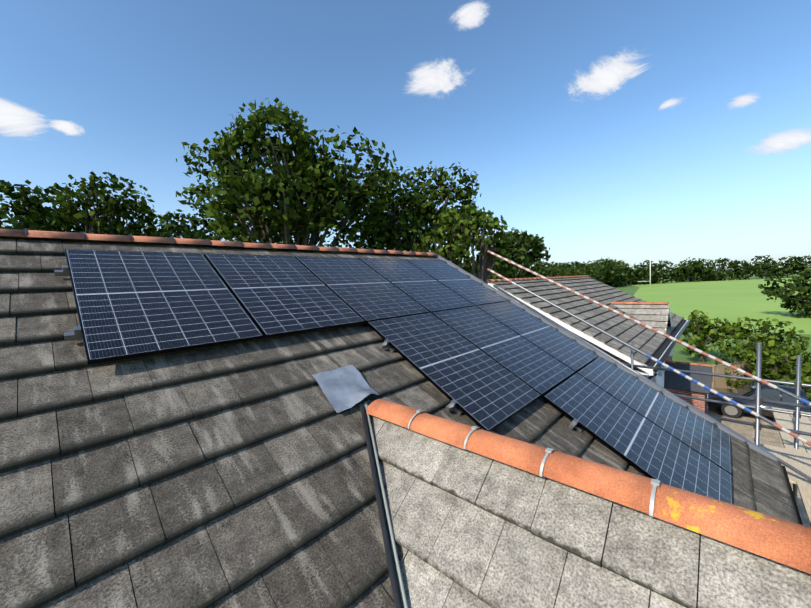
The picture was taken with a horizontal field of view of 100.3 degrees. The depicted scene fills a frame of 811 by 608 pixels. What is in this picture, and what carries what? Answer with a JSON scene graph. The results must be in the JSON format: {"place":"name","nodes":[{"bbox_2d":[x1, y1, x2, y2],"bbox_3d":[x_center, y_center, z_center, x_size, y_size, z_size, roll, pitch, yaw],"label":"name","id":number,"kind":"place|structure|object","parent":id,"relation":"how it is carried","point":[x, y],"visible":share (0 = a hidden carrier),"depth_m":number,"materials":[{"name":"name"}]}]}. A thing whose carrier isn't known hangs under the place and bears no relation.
{"place":"outdoors","nodes":[
{"label":"outdoors","id":0,"kind":"place"},
{"bbox_2d":[0,0,810,272],"label":"sky","id":1,"kind":"structure","parent":0,"point":[631,132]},
{"bbox_2d":[487,275,588,281],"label":"ridge tiles","id":2,"kind":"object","parent":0,"point":[493,280],"depth_m":14.55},
{"bbox_2d":[366,399,810,573],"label":"ridge tiles","id":3,"kind":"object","parent":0,"point":[783,541],"depth_m":1.47,"materials":[{"name":"orange ceramic"}]},
{"bbox_2d":[408,410,660,516],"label":"gable ridge clips","id":4,"kind":"object","parent":3,"relation":"attached to","point":[655,483],"visible":0.92,"depth_m":1.71,"materials":[{"name":"silver metal"}]},
{"bbox_2d":[611,302,668,303],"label":"ridge tiles","id":5,"kind":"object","parent":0,"point":[639,302],"depth_m":14.31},
{"bbox_2d":[654,371,663,387],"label":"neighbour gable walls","id":6,"kind":"structure","parent":0,"point":[658,380],"depth_m":13.87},
{"bbox_2d":[665,360,711,366],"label":"porch ridge","id":7,"kind":"structure","parent":0,"point":[689,363],"depth_m":15.07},
{"bbox_2d":[615,268,810,392],"bbox_3d":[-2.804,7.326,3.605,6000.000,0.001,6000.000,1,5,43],"label":"ground","id":8,"kind":"structure","parent":0,"point":[679,354],"depth_m":32.90,"materials":[{"name":"green plant"}]},
{"bbox_2d":[0,171,168,241],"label":"oak tree","id":9,"kind":"object","parent":8,"relation":"on","point":[142,208],"depth_m":16.40,"materials":[{"name":"green plant"}]},
{"bbox_2d":[146,209,239,246],"bbox_3d":[-22.802,-1.930,37.638,9.633,16.588,10.116,1,5,43],"label":"tree","id":10,"kind":"object","parent":8,"relation":"on","point":[185,228],"depth_m":35.27,"materials":[{"name":"green plant"}]},
{"bbox_2d":[176,97,400,246],"bbox_3d":[-5.663,-1.730,18.401,11.592,17.072,10.913,1,5,43],"label":"oak tree","id":11,"kind":"object","parent":8,"relation":"on","point":[309,167],"depth_m":15.29,"materials":[{"name":"green plant"}]},
{"bbox_2d":[337,161,481,259],"bbox_3d":[0.222,-1.562,22.949,9.642,15.663,10.154,1,5,43],"label":"oak tree","id":12,"kind":"object","parent":8,"relation":"on","point":[414,198],"depth_m":20.44,"materials":[{"name":"green plant"}]},
{"bbox_2d":[412,205,514,283],"bbox_3d":[2.833,0.848,16.389,4.763,11.378,4.239,1,5,43],"label":"ash tree","id":13,"kind":"object","parent":8,"relation":"on","point":[480,218],"depth_m":15.50,"materials":[{"name":"green plant"}]},
{"bbox_2d":[483,227,551,278],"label":"tree","id":14,"kind":"object","parent":8,"relation":"on","point":[522,240],"depth_m":53.36,"materials":[{"name":"green plant"}]},
{"bbox_2d":[471,261,603,282],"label":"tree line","id":15,"kind":"object","parent":8,"relation":"on","point":[589,270],"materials":[{"name":"green plant"}]},
{"bbox_2d":[496,257,629,287],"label":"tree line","id":16,"kind":"object","parent":8,"relation":"on","point":[610,271],"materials":[{"name":"green plant"}]},
{"bbox_2d":[574,333,671,381],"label":"neighbour walls","id":17,"kind":"structure","parent":8,"relation":"on","point":[668,358],"depth_m":10.00,"materials":[{"name":"white paint"}]},
{"bbox_2d":[487,277,683,363],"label":"neighbour roof","id":18,"kind":"structure","parent":17,"relation":"on","point":[642,338],"depth_m":12.47,"materials":[{"name":"grey tile"}]},
{"bbox_2d":[488,283,687,375],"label":"neighbour bargeboards","id":19,"kind":"object","parent":18,"relation":"attached to","point":[626,358],"visible":0.21,"depth_m":10.00,"materials":[{"name":"white paint"}]},
{"bbox_2d":[502,289,686,366],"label":"neighbour roof underside","id":20,"kind":"structure","parent":18,"relation":"attached to","point":[660,350],"depth_m":11.44,"materials":[{"name":"grey"}]},
{"bbox_2d":[608,302,669,333],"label":"dormer roof","id":21,"kind":"structure","parent":18,"relation":"on","point":[655,316],"depth_m":13.77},
{"bbox_2d":[665,308,672,329],"bbox_3d":[10.703,0.768,13.766,0.025,1.447,3.212,1,5,43],"label":"neighbour gable barge","id":22,"kind":"object","parent":21,"relation":"attached to","point":[670,318],"visible":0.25,"depth_m":14.10},
{"bbox_2d":[648,320,689,378],"bbox_3d":[10.585,3.688,13.626,0.669,4.861,11.900,1,5,43],"label":"gutter","id":23,"kind":"object","parent":18,"relation":"attached to","point":[667,352],"visible":0.44,"depth_m":11.00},
{"bbox_2d":[642,349,673,380],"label":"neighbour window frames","id":24,"kind":"structure","parent":17,"relation":"in","point":[660,373],"depth_m":13.87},
{"bbox_2d":[532,255,810,284],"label":"tree line","id":25,"kind":"object","parent":8,"relation":"on","point":[696,268],"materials":[{"name":"green plant"}]},
{"bbox_2d":[681,310,736,362],"bbox_3d":[23.770,2.749,27.177,4.361,4.363,4.510,1,5,43],"label":"hedge tree","id":26,"kind":"object","parent":8,"relation":"on","point":[707,326],"depth_m":26.86,"materials":[{"name":"green plant"}]},
{"bbox_2d":[714,343,810,395],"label":"hedge leaves","id":27,"kind":"object","parent":8,"relation":"on","point":[750,356],"visible":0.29,"depth_m":19.51,"materials":[{"name":"green plant"}]},
{"bbox_2d":[716,317,809,376],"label":"hedge tree","id":28,"kind":"object","parent":8,"relation":"on","point":[745,334],"depth_m":22.33,"materials":[{"name":"green plant"}]},
{"bbox_2d":[746,345,810,396],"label":"hedge tree","id":29,"kind":"object","parent":8,"relation":"on","point":[783,371],"depth_m":18.15,"materials":[{"name":"green plant"}]},
{"bbox_3d":[-4.302,3.499,2.660,10.220,7.880,14.850,1,5,43],"label":"house","id":30,"kind":"object","parent":8,"relation":"on","visible":0},
{"bbox_2d":[10,241,136,606],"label":"roof tile gaps","id":31,"kind":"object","parent":30,"relation":"attached to","point":[60,451],"depth_m":1.64,"materials":[{"name":"black"}]},
{"bbox_2d":[0,237,402,607],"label":"roof","id":32,"kind":"structure","parent":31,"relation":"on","point":[238,475],"depth_m":1.86,"materials":[{"name":"tile"}]},
{"bbox_2d":[0,229,438,256],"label":"ridge","id":33,"kind":"structure","parent":32,"relation":"on","point":[36,234],"depth_m":4.15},
{"bbox_2d":[23,228,427,253],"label":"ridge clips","id":34,"kind":"object","parent":33,"relation":"attached to","point":[26,229],"visible":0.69,"depth_m":4.08,"materials":[{"name":"grey metal"}]},
{"bbox_2d":[312,365,378,412],"bbox_3d":[-0.492,0.696,2.857,0.451,0.223,0.476,1,5,43],"label":"lead flashing","id":35,"kind":"object","parent":32,"relation":"on","point":[345,388],"visible":1,"depth_m":2.84,"materials":[{"name":"grey metal"}]},
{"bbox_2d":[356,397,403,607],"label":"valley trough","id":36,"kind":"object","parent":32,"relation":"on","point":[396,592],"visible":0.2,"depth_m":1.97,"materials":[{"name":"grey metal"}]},
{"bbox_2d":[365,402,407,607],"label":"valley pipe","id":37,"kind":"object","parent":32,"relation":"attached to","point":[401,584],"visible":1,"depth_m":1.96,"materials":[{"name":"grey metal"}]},
{"bbox_2d":[229,248,798,523],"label":"roof","id":38,"kind":"structure","parent":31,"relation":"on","point":[759,483],"depth_m":3.40,"materials":[{"name":"tile"}]},
{"bbox_2d":[54,265,582,431],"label":"mounting rail ends","id":39,"kind":"object","parent":38,"relation":"on","point":[76,333],"visible":0.17,"depth_m":3.02,"materials":[{"name":"silver metal"}]},
{"bbox_2d":[65,249,732,503],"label":"solar panel frames","id":40,"kind":"structure","parent":38,"relation":"on","point":[265,335],"depth_m":3.46,"materials":[{"name":"black metal"}]},
{"bbox_2d":[67,253,658,460],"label":"pv backsheets","id":41,"kind":"object","parent":40,"relation":"in","point":[630,444],"visible":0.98,"depth_m":3.65,"materials":[{"name":"white plastic"}]},
{"bbox_2d":[67,250,731,503],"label":"solar panels","id":42,"kind":"object","parent":40,"relation":"in","point":[485,390],"visible":1,"depth_m":3.73,"materials":[{"name":"blue glass"}]},
{"bbox_2d":[212,266,692,448],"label":"solar panel clamps","id":43,"kind":"object","parent":40,"relation":"attached to","point":[248,312],"visible":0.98,"depth_m":4.03,"materials":[{"name":"metal"}]},
{"bbox_2d":[649,534,700,606],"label":"gap between tiles","id":44,"kind":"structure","parent":30,"relation":"attached to","point":[698,571],"depth_m":1.30,"materials":[{"name":"black"}]},
{"bbox_2d":[367,400,810,607],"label":"gable roof","id":45,"kind":"structure","parent":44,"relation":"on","point":[471,529],"depth_m":1.56,"materials":[{"name":"tile"}]},
{"bbox_3d":[-4.393,1.145,2.542,10.940,3.298,15.205,1,5,43],"label":"fascia","id":46,"kind":"object","parent":30,"relation":"attached to","visible":0},
{"bbox_2d":[434,255,777,460],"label":"verge","id":47,"kind":"structure","parent":46,"relation":"attached to","point":[751,444],"depth_m":5.40,"materials":[{"name":"grey"}]},
{"bbox_2d":[782,465,802,524],"bbox_3d":[-0.360,2.670,-1.125,0.112,0.056,15.170,1,5,43],"label":"gutter","id":48,"kind":"object","parent":46,"relation":"attached to","point":[792,496],"visible":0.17,"depth_m":3.80,"materials":[{"name":"black"}]},
{"bbox_2d":[628,278,810,334],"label":"playing field","id":49,"kind":"structure","parent":0,"point":[732,300],"depth_m":80.59,"materials":[{"name":"green plant"}]},
{"bbox_2d":[637,256,650,286],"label":"goalpost","id":50,"kind":"object","parent":49,"relation":"on","point":[650,273],"visible":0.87,"depth_m":171.09,"materials":[{"name":"white metal"}]},
{"bbox_2d":[758,267,810,317],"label":"hedge tree","id":51,"kind":"object","parent":49,"relation":"on","point":[794,303],"depth_m":49.21,"materials":[{"name":"green plant"}]},
{"bbox_2d":[707,394,810,526],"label":"driveway paving","id":52,"kind":"structure","parent":0,"point":[771,437],"depth_m":15.38,"materials":[{"name":"beige concrete"}]},
{"bbox_2d":[487,250,810,502],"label":"scaffold tubes","id":53,"kind":"object","parent":52,"relation":"on","point":[758,400],"visible":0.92,"depth_m":5.33},
{"bbox_2d":[753,407,810,525],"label":"scaffold boards","id":54,"kind":"object","parent":53,"relation":"on","point":[799,459],"visible":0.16,"depth_m":5.29,"materials":[{"name":"beige wood"}]},
{"bbox_2d":[665,388,705,412],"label":"porch walls","id":55,"kind":"structure","parent":52,"relation":"on","point":[699,404],"depth_m":14.35,"materials":[{"name":"red brick"}]},
{"bbox_2d":[664,362,712,393],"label":"porch roof","id":56,"kind":"structure","parent":55,"relation":"on","point":[673,380],"depth_m":14.68,"materials":[{"name":"grey tile"}]},
{"bbox_2d":[705,394,707,413],"bbox_3d":[13.204,4.882,14.863,0.050,2.050,0.950,1,5,43],"label":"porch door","id":57,"kind":"structure","parent":55,"relation":"in","point":[706,396],"depth_m":14.48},
{"bbox_2d":[712,361,752,388],"bbox_3d":[17.942,4.474,19.747,7.420,1.900,0.100,-3,4,-15],"label":"fence","id":58,"kind":"object","parent":52,"relation":"on","point":[718,382],"visible":0.12,"depth_m":19.98,"materials":[{"name":"brown wood"}]},
{"bbox_2d":[707,382,810,416],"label":"car","id":59,"kind":"object","parent":52,"relation":"on","point":[792,388],"depth_m":16.11,"materials":[{"name":"grey metal"}]},
{"bbox_2d":[721,404,741,417],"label":"car tyres","id":60,"kind":"object","parent":59,"relation":"attached to","point":[738,414],"visible":0.42,"depth_m":16.85,"materials":[{"name":"black rubber"}]},
{"bbox_2d":[725,406,737,414],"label":"car rims","id":61,"kind":"object","parent":59,"relation":"attached to","point":[730,410],"visible":0.5,"depth_m":16.84,"materials":[{"name":"silver metal"}]}
]}

